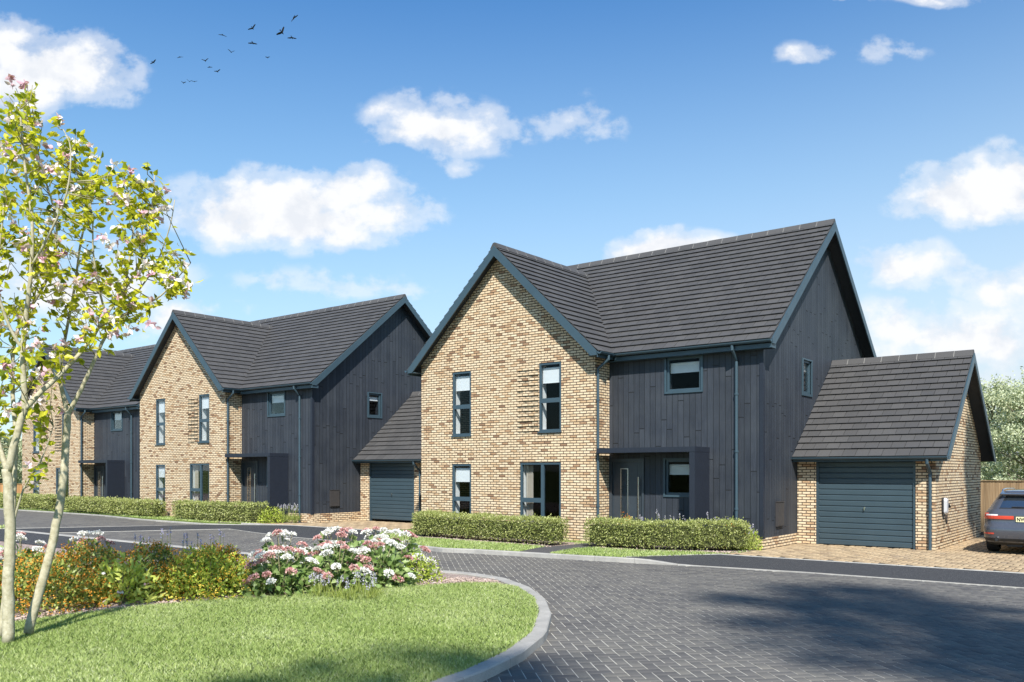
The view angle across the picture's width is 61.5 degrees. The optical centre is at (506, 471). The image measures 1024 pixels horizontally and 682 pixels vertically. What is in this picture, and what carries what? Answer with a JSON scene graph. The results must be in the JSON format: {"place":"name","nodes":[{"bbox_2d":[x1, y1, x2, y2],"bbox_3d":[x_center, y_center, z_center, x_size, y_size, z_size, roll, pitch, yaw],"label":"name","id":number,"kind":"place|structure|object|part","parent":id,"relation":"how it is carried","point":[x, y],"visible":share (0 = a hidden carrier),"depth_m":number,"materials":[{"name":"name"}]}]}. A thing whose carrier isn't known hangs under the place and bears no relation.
{"place":"outdoors","nodes":[
{"label":"outdoors","id":0,"kind":"place"},
{"bbox_2d":[0,506,294,523],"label":"front lawn ground","id":1,"kind":"structure","parent":0,"point":[129,516],"depth_m":33.80,"materials":[{"name":"green plant"}]},
{"bbox_2d":[0,483,21,493],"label":"board fence","id":2,"kind":"object","parent":1,"relation":"on","point":[19,488],"visible":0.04,"depth_m":46.46,"materials":[{"name":"brown wood"}]},
{"bbox_2d":[0,492,56,509],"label":"clipped hedge","id":3,"kind":"object","parent":1,"relation":"on","point":[32,501],"visible":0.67,"depth_m":40.69,"materials":[{"name":"green plant"}]},
{"bbox_2d":[16,344,155,508],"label":"detached house","id":4,"kind":"structure","parent":1,"relation":"on","point":[104,455],"depth_m":40.60,"materials":[{"name":"brick"}]},
{"bbox_2d":[32,415,38,452],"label":"window","id":5,"kind":"structure","parent":4,"relation":"in","point":[35,448],"depth_m":43.10,"materials":[{"name":"blue paint"}]},
{"bbox_2d":[33,470,38,493],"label":"window","id":6,"kind":"structure","parent":4,"relation":"in","point":[35,490],"depth_m":43.03,"materials":[{"name":"glass"}]},
{"bbox_2d":[56,468,68,506],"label":"window","id":7,"kind":"structure","parent":4,"relation":"in","point":[56,468],"depth_m":41.61,"materials":[{"name":"blue paint"}]},
{"bbox_2d":[94,466,104,500],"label":"front door","id":8,"kind":"structure","parent":4,"relation":"in","point":[99,471],"depth_m":40.45,"materials":[{"name":"paint"}]},
{"bbox_2d":[111,411,122,430],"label":"window","id":9,"kind":"structure","parent":4,"relation":"in","point":[119,416],"depth_m":39.53,"materials":[{"name":"blue paint"}]},
{"bbox_2d":[64,495,166,516],"bbox_3d":[-16.613,1.435,36.289,8.188,0.818,0.927,0,0,41],"label":"clipped hedge","id":10,"kind":"object","parent":1,"relation":"on","point":[124,505],"visible":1,"depth_m":35.60,"materials":[{"name":"green plant"}]},
{"bbox_2d":[191,520,292,522],"bbox_3d":[-9.931,1.817,31.093,6.343,0.001,1.354,0,0,32],"label":"planting bed","id":11,"kind":"object","parent":1,"relation":"on","point":[255,522],"visible":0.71,"depth_m":30.43,"materials":[{"name":"brown soil"}]},
{"bbox_2d":[171,498,269,521],"bbox_3d":[-10.441,1.411,31.327,5.025,0.866,1.153,0,0,31],"label":"clipped hedge","id":12,"kind":"object","parent":11,"relation":"on","point":[217,511],"visible":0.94,"depth_m":30.82,"materials":[{"name":"green plant"}]},
{"bbox_2d":[257,506,287,522],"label":"lime shrub","id":13,"kind":"object","parent":11,"relation":"on","point":[270,516],"visible":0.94,"depth_m":29.98,"materials":[{"name":"green plant"}]},
{"bbox_2d":[277,503,288,521],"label":"lavender","id":14,"kind":"object","parent":11,"relation":"on","point":[282,518],"visible":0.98,"depth_m":30.05,"materials":[{"name":"green plant"}]},
{"bbox_2d":[285,504,293,521],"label":"lavender","id":15,"kind":"object","parent":11,"relation":"on","point":[289,515],"visible":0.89,"depth_m":30.24,"materials":[{"name":"green plant"}]},
{"bbox_2d":[287,506,299,522],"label":"lavender","id":16,"kind":"object","parent":11,"relation":"on","point":[293,517],"visible":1,"depth_m":29.96,"materials":[{"name":"green plant"}]},
{"bbox_2d":[286,503,300,522],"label":"lavender","id":17,"kind":"object","parent":11,"relation":"on","point":[295,513],"visible":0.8,"depth_m":30.15,"materials":[{"name":"green plant"}]},
{"bbox_2d":[128,294,431,522],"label":"detached house","id":18,"kind":"structure","parent":1,"relation":"on","point":[315,415],"depth_m":32.27,"materials":[{"name":"brick"}]},
{"bbox_2d":[155,399,164,444],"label":"window","id":19,"kind":"structure","parent":18,"relation":"in","point":[161,404],"depth_m":34.94,"materials":[{"name":"blue paint"}]},
{"bbox_2d":[156,464,164,509],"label":"window","id":20,"kind":"structure","parent":18,"relation":"in","point":[161,469],"depth_m":34.95,"materials":[{"name":"blue paint"}]},
{"bbox_2d":[190,463,208,500],"bbox_3d":[-11.741,0.645,33.095,1.389,1.880,0.284,0,0,38],"label":"window","id":21,"kind":"structure","parent":18,"relation":"in","point":[196,489],"depth_m":33.38,"materials":[{"name":"blue paint"}]},
{"bbox_2d":[197,394,209,442],"bbox_3d":[-11.513,-2.007,32.866,0.758,1.865,0.205,0,0,38],"label":"window","id":22,"kind":"structure","parent":18,"relation":"in","point":[203,402],"depth_m":33.03,"materials":[{"name":"blue paint"}]},
{"bbox_2d":[241,461,257,506],"bbox_3d":[-9.604,0.710,32.192,1.020,2.180,0.210,0,0,38],"label":"front door","id":23,"kind":"structure","parent":18,"relation":"in","point":[249,469],"depth_m":32.25,"materials":[{"name":"paint"}]},
{"bbox_2d":[267,391,284,416],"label":"window","id":24,"kind":"structure","parent":18,"relation":"in","point":[271,399],"depth_m":31.39,"materials":[{"name":"blue paint"}]},
{"bbox_2d":[367,392,381,418],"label":"window","id":25,"kind":"structure","parent":18,"relation":"in","point":[378,398],"depth_m":32.34,"materials":[{"name":"blue paint"}]},
{"bbox_2d":[369,463,413,520],"bbox_3d":[-4.094,0.755,30.736,2.290,2.190,0.095,0,0,38],"label":"garage door","id":26,"kind":"structure","parent":18,"relation":"in","point":[391,485],"depth_m":30.76,"materials":[{"name":"blue metal"}]},
{"bbox_2d":[0,525,379,559],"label":"asphalt footway","id":27,"kind":"structure","parent":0,"point":[300,531],"depth_m":27.02,"materials":[{"name":"grey asphalt"}]},
{"bbox_2d":[0,541,501,617],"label":"planting bed","id":28,"kind":"object","parent":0,"point":[24,546],"visible":0.06,"depth_m":14.47,"materials":[{"name":"brown soil"}]},
{"bbox_2d":[0,531,55,591],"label":"flowering viburnum","id":29,"kind":"object","parent":28,"relation":"on","point":[20,535],"visible":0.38,"depth_m":12.96,"materials":[{"name":"white plant"}]},
{"bbox_2d":[0,546,122,616],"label":"orange shrub","id":30,"kind":"object","parent":28,"relation":"on","point":[50,598],"visible":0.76,"depth_m":11.41,"materials":[{"name":"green plant"}]},
{"bbox_2d":[28,536,147,602],"bbox_3d":[-6.114,1.418,12.633,1.611,0.933,1.601,0,0,-36],"label":"orange shrub","id":31,"kind":"object","parent":28,"relation":"on","point":[87,553],"visible":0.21,"depth_m":12.52,"materials":[{"name":"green plant"}]},
{"bbox_2d":[64,529,118,577],"bbox_3d":[-6.520,1.419,13.529,1.224,1.014,1.196,0,0,38],"label":"flowering viburnum","id":32,"kind":"object","parent":28,"relation":"on","point":[99,538],"visible":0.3,"depth_m":13.48,"materials":[{"name":"white plant"}]},
{"bbox_2d":[76,551,168,607],"bbox_3d":[-5.337,1.506,12.030,1.228,0.787,1.286,0,0,38],"label":"spiraea","id":33,"kind":"object","parent":28,"relation":"on","point":[119,571],"visible":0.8,"depth_m":11.87,"materials":[{"name":"green plant"}]},
{"bbox_2d":[108,538,203,599],"bbox_3d":[-5.243,1.424,12.824,1.557,0.936,1.525,0,0,-3],"label":"orange shrub","id":34,"kind":"object","parent":28,"relation":"on","point":[160,563],"visible":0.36,"depth_m":12.64,"materials":[{"name":"green plant"}]},
{"bbox_2d":[166,527,171,565],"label":"lavender","id":35,"kind":"object","parent":28,"relation":"on","point":[167,538],"visible":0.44,"depth_m":13.89,"materials":[{"name":"purple plant"}]},
{"bbox_2d":[182,533,188,557],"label":"lavender","id":36,"kind":"object","parent":28,"relation":"on","point":[183,542],"visible":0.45,"depth_m":13.74,"materials":[{"name":"purple plant"}]},
{"bbox_2d":[149,543,265,601],"bbox_3d":[-4.388,1.474,12.688,1.687,0.837,1.695,0,0,38],"label":"orange shrub","id":37,"kind":"object","parent":28,"relation":"on","point":[201,582],"visible":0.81,"depth_m":12.35,"materials":[{"name":"green plant"}]},
{"bbox_2d":[180,540,246,595],"bbox_3d":[-4.409,1.483,13.214,1.182,0.818,1.235,0,0,38],"label":"orange shrub","id":38,"kind":"object","parent":28,"relation":"on","point":[228,550],"visible":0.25,"depth_m":13.02,"materials":[{"name":"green plant"}]},
{"bbox_2d":[218,530,223,544],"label":"lavender","id":39,"kind":"object","parent":28,"relation":"on","point":[219,534],"visible":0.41,"depth_m":14.08,"materials":[{"name":"purple plant"}]},
{"bbox_2d":[15,579,466,620],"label":"bark mulch","id":40,"kind":"object","parent":28,"relation":"on","point":[23,617],"visible":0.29,"depth_m":11.67,"materials":[{"name":"brown wood"}]},
{"bbox_2d":[247,529,311,585],"bbox_3d":[-3.520,1.415,13.757,1.257,1.016,1.355,0,0,38],"label":"flowering viburnum","id":41,"kind":"object","parent":28,"relation":"on","point":[275,532],"visible":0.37,"depth_m":13.63,"materials":[{"name":"white plant"}]},
{"bbox_2d":[236,545,326,597],"bbox_3d":[-3.321,1.506,12.852,1.379,0.828,1.296,0,0,18],"label":"flowering viburnum","id":42,"kind":"object","parent":28,"relation":"on","point":[286,574],"visible":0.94,"depth_m":12.60,"materials":[{"name":"white plant"}]},
{"bbox_2d":[310,572,330,591],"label":"lavender","id":43,"kind":"object","parent":28,"relation":"on","point":[318,582],"visible":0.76,"depth_m":12.69,"materials":[{"name":"green plant"}]},
{"bbox_2d":[300,540,373,591],"bbox_3d":[-2.623,1.486,13.312,1.262,0.863,1.262,0,0,38],"label":"flowering viburnum","id":44,"kind":"object","parent":28,"relation":"on","point":[336,569],"visible":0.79,"depth_m":13.14,"materials":[{"name":"white plant"}]},
{"bbox_2d":[304,526,374,565],"bbox_3d":[-2.750,1.407,14.264,1.329,1.013,1.401,0,0,38],"label":"flowering viburnum","id":45,"kind":"object","parent":28,"relation":"on","point":[323,534],"visible":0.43,"depth_m":14.20,"materials":[{"name":"white plant"}]},
{"bbox_2d":[353,526,403,579],"bbox_3d":[-2.249,1.443,14.865,1.152,1.000,1.181,0,0,38],"label":"flowering viburnum","id":46,"kind":"object","parent":28,"relation":"on","point":[373,529],"visible":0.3,"depth_m":14.81,"materials":[{"name":"white plant"}]},
{"bbox_2d":[342,538,419,587],"bbox_3d":[-1.980,1.486,13.717,1.255,0.858,1.304,0,0,38],"label":"flowering viburnum","id":47,"kind":"object","parent":28,"relation":"on","point":[397,574],"visible":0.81,"depth_m":13.49,"materials":[{"name":"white plant"}]},
{"bbox_2d":[371,528,435,579],"bbox_3d":[-1.871,1.451,14.608,1.376,0.955,1.427,0,0,38],"label":"flowering viburnum","id":48,"kind":"object","parent":28,"relation":"on","point":[409,547],"visible":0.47,"depth_m":14.54,"materials":[{"name":"white plant"}]},
{"bbox_2d":[400,550,445,583],"bbox_3d":[-1.455,1.592,14.180,0.949,0.570,0.906,0,0,38],"label":"spiraea","id":49,"kind":"object","parent":28,"relation":"on","point":[422,568],"visible":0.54,"depth_m":14.09,"materials":[{"name":"green plant"}]},
{"bbox_2d":[412,576,499,583],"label":"bark mulch","id":50,"kind":"object","parent":28,"relation":"on","point":[470,579],"visible":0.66,"depth_m":14.36,"materials":[{"name":"brown wood"}]},
{"bbox_2d":[0,581,539,681],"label":"lawn ground","id":51,"kind":"structure","parent":0,"point":[276,654],"depth_m":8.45,"materials":[{"name":"green plant"}]},
{"bbox_2d":[0,73,203,643],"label":"flowering tree","id":52,"kind":"object","parent":51,"relation":"on","point":[43,256],"visible":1,"depth_m":9.20,"materials":[{"name":"green plant"}]},
{"bbox_2d":[302,574,329,596],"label":"lavender","id":53,"kind":"object","parent":51,"relation":"on","point":[318,591],"visible":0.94,"depth_m":12.36,"materials":[{"name":"green plant"}]},
{"bbox_2d":[321,574,345,599],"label":"lavender","id":54,"kind":"object","parent":51,"relation":"on","point":[332,591],"visible":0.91,"depth_m":12.22,"materials":[{"name":"green plant"}]},
{"bbox_2d":[332,577,360,599],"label":"lavender","id":55,"kind":"object","parent":51,"relation":"on","point":[350,594],"visible":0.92,"depth_m":11.99,"materials":[{"name":"green plant"}]},
{"bbox_2d":[349,570,368,593],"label":"lavender","id":56,"kind":"object","parent":51,"relation":"on","point":[357,589],"visible":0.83,"depth_m":12.62,"materials":[{"name":"green plant"}]},
{"bbox_2d":[356,577,381,599],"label":"lavender","id":57,"kind":"object","parent":51,"relation":"on","point":[369,595],"visible":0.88,"depth_m":12.09,"materials":[{"name":"green plant"}]},
{"bbox_2d":[359,572,386,595],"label":"lavender","id":58,"kind":"object","parent":51,"relation":"on","point":[373,586],"visible":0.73,"depth_m":12.46,"materials":[{"name":"green plant"}]},
{"bbox_2d":[258,520,414,529],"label":"block paved driveway","id":59,"kind":"structure","parent":0,"point":[359,524],"depth_m":29.18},
{"bbox_2d":[0,521,1021,681],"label":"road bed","id":60,"kind":"object","parent":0,"point":[648,628],"depth_m":10.02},
{"bbox_2d":[0,509,1023,681],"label":"block paved road","id":61,"kind":"structure","parent":0,"point":[920,606],"depth_m":10.94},
{"bbox_2d":[0,0,1023,470],"label":"sky","id":62,"kind":"structure","parent":0,"point":[382,149],"materials":[{"name":"blue"}]},
{"bbox_2d":[375,529,749,557],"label":"front lawn ground","id":63,"kind":"structure","parent":0,"point":[566,551],"depth_m":19.50,"materials":[{"name":"green plant"}]},
{"bbox_2d":[406,533,579,546],"bbox_3d":[-0.547,1.817,22.833,5.380,0.001,1.550,0,0,38],"label":"planting bed","id":64,"kind":"object","parent":63,"relation":"on","point":[503,540],"visible":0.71,"depth_m":22.53,"materials":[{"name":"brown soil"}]},
{"bbox_2d":[411,508,569,544],"bbox_3d":[-0.679,1.429,22.738,1.342,0.831,5.467,0,0,-43],"label":"clipped hedge","id":65,"kind":"object","parent":64,"relation":"on","point":[435,522],"visible":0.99,"depth_m":22.20,"materials":[{"name":"green plant"}]},
{"bbox_2d":[601,545,752,553],"bbox_3d":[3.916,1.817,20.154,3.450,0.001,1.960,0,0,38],"label":"planting bed","id":66,"kind":"object","parent":63,"relation":"on","point":[673,548],"visible":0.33,"depth_m":20.20,"materials":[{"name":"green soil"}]},
{"bbox_2d":[613,512,639,546],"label":"golden shrub","id":67,"kind":"object","parent":66,"relation":"on","point":[625,524],"visible":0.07,"depth_m":20.98,"materials":[{"name":"green plant"}]},
{"bbox_2d":[581,514,751,549],"bbox_3d":[3.673,1.425,20.088,3.976,0.838,1.326,0,0,18],"label":"clipped hedge","id":68,"kind":"object","parent":66,"relation":"on","point":[648,534],"visible":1,"depth_m":19.65,"materials":[{"name":"green plant"}]},
{"bbox_2d":[718,516,748,550],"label":"golden shrub","id":69,"kind":"object","parent":66,"relation":"on","point":[731,548],"visible":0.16,"depth_m":19.92,"materials":[{"name":"green plant"}]},
{"bbox_2d":[742,524,758,549],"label":"lavender","id":70,"kind":"object","parent":66,"relation":"on","point":[751,544],"visible":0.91,"depth_m":19.60,"materials":[{"name":"green plant"}]},
{"bbox_2d":[740,529,762,550],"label":"lime shrub","id":71,"kind":"object","parent":66,"relation":"on","point":[750,548],"visible":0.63,"depth_m":19.75,"materials":[{"name":"green plant"}]},
{"bbox_2d":[404,219,995,550],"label":"detached house","id":72,"kind":"structure","parent":63,"relation":"on","point":[762,387],"depth_m":22.14,"materials":[{"name":"brick"}]},
{"bbox_2d":[451,371,470,436],"bbox_3d":[-1.258,-1.920,24.707,0.745,1.870,0.205,0,0,38],"label":"window","id":73,"kind":"structure","parent":72,"relation":"in","point":[462,383],"depth_m":24.78,"materials":[{"name":"blue paint"}]},
{"bbox_2d":[452,464,470,517],"bbox_3d":[-1.263,0.723,24.711,0.765,1.865,0.205,0,0,38],"label":"window","id":74,"kind":"structure","parent":72,"relation":"in","point":[462,474],"depth_m":24.80,"materials":[{"name":"blue paint"}]},
{"bbox_2d":[520,462,560,523],"bbox_3d":[0.950,0.705,23.019,1.389,1.880,0.284,0,0,38],"label":"window","id":75,"kind":"structure","parent":72,"relation":"in","point":[529,499],"depth_m":23.32,"materials":[{"name":"blue paint"}]},
{"bbox_2d":[537,361,561,432],"bbox_3d":[1.178,-1.947,22.789,0.758,1.865,0.205,0,0,38],"label":"window","id":76,"kind":"structure","parent":72,"relation":"in","point":[551,374],"depth_m":22.88,"materials":[{"name":"blue paint"}]},
{"bbox_2d":[609,458,643,525],"bbox_3d":[3.087,0.770,22.116,1.020,2.180,0.210,0,0,38],"label":"front door","id":77,"kind":"structure","parent":72,"relation":"in","point":[626,476],"depth_m":22.15,"materials":[{"name":"paint"}]},
{"bbox_2d":[663,458,688,496],"bbox_3d":[4.350,0.160,21.198,1.000,0.960,0.190,0,0,38],"label":"window","id":78,"kind":"structure","parent":72,"relation":"in","point":[675,469],"depth_m":21.36,"materials":[{"name":"blue paint"}]},
{"bbox_2d":[664,355,702,393],"bbox_3d":[4.386,-2.380,21.170,1.030,0.920,0.190,0,0,38],"label":"window","id":79,"kind":"structure","parent":72,"relation":"in","point":[695,366],"depth_m":21.21,"materials":[{"name":"blue paint"}]},
{"bbox_2d":[802,358,812,396],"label":"window","id":80,"kind":"structure","parent":72,"relation":"in","point":[806,365],"depth_m":22.34,"materials":[{"name":"blue paint"}]},
{"bbox_2d":[816,461,915,549],"bbox_3d":[8.597,0.815,20.660,2.290,2.190,0.095,0,0,38],"label":"garage door","id":81,"kind":"structure","parent":72,"relation":"in","point":[868,504],"depth_m":20.64,"materials":[{"name":"blue metal"}]},
{"bbox_2d":[941,497,950,523],"bbox_3d":[10.316,0.928,20.186,0.154,0.617,0.287,0,0,38],"label":"wall charger","id":82,"kind":"object","parent":72,"relation":"attached to","point":[945,505],"depth_m":20.11,"materials":[{"name":"white plastic"}]},
{"bbox_2d":[521,543,622,552],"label":"garden path","id":83,"kind":"structure","parent":0,"point":[550,549],"depth_m":20.45,"materials":[{"name":"grey concrete"}]},
{"bbox_2d":[630,554,1023,586],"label":"asphalt crossover","id":84,"kind":"object","parent":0,"point":[960,576],"visible":1,"depth_m":16.35,"materials":[{"name":"grey asphalt"}]},
{"bbox_2d":[730,532,1023,572],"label":"block paved driveway","id":85,"kind":"structure","parent":0,"point":[893,556],"depth_m":18.66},
{"bbox_2d":[981,480,1023,531],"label":"board fence","id":86,"kind":"object","parent":85,"relation":"on","point":[991,490],"visible":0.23,"depth_m":25.55,"materials":[{"name":"brown wood"}]},
{"bbox_2d":[984,488,1023,550],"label":"parked car","id":87,"kind":"object","parent":85,"relation":"on","point":[1004,519],"visible":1,"depth_m":18.74,"materials":[{"name":"grey paint"}]},
{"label":"rear window","id":88,"kind":"part","parent":87,"relation":"part of","materials":[{"name":"blue glass"}]},
{"label":"ground","id":89,"kind":"structure","parent":0,"visible":0},
{"bbox_2d":[0,429,21,483],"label":"leafy tree","id":90,"kind":"object","parent":89,"relation":"on","point":[5,441],"visible":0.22,"depth_m":61.86,"materials":[{"name":"green plant"}]},
{"bbox_2d":[0,448,21,478],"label":"leafy tree","id":91,"kind":"object","parent":89,"relation":"on","point":[6,454],"visible":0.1,"depth_m":59.60,"materials":[{"name":"green plant"}]},
{"bbox_2d":[0,508,1023,681],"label":"kerb","id":92,"kind":"structure","parent":89,"relation":"on","point":[525,647],"depth_m":15.28,"materials":[{"name":"concrete"}]},
{"bbox_2d":[980,374,1023,478],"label":"leafy tree","id":93,"kind":"object","parent":89,"relation":"on","point":[995,389],"visible":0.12,"depth_m":43.36,"materials":[{"name":"green plant"}]},
{"bbox_2d":[981,381,1023,479],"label":"leafy tree","id":94,"kind":"object","parent":89,"relation":"on","point":[1004,437],"visible":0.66,"depth_m":41.05,"materials":[{"name":"green plant"}]},
{"bbox_2d":[983,374,1023,479],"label":"leafy tree","id":95,"kind":"object","parent":89,"relation":"on","point":[995,418],"visible":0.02,"depth_m":53.99,"materials":[{"name":"green plant"}]},
{"bbox_2d":[1003,366,1023,479],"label":"leafy tree","id":96,"kind":"object","parent":89,"relation":"on","point":[1018,411],"visible":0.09,"depth_m":44.11,"materials":[{"name":"green plant"}]}
]}

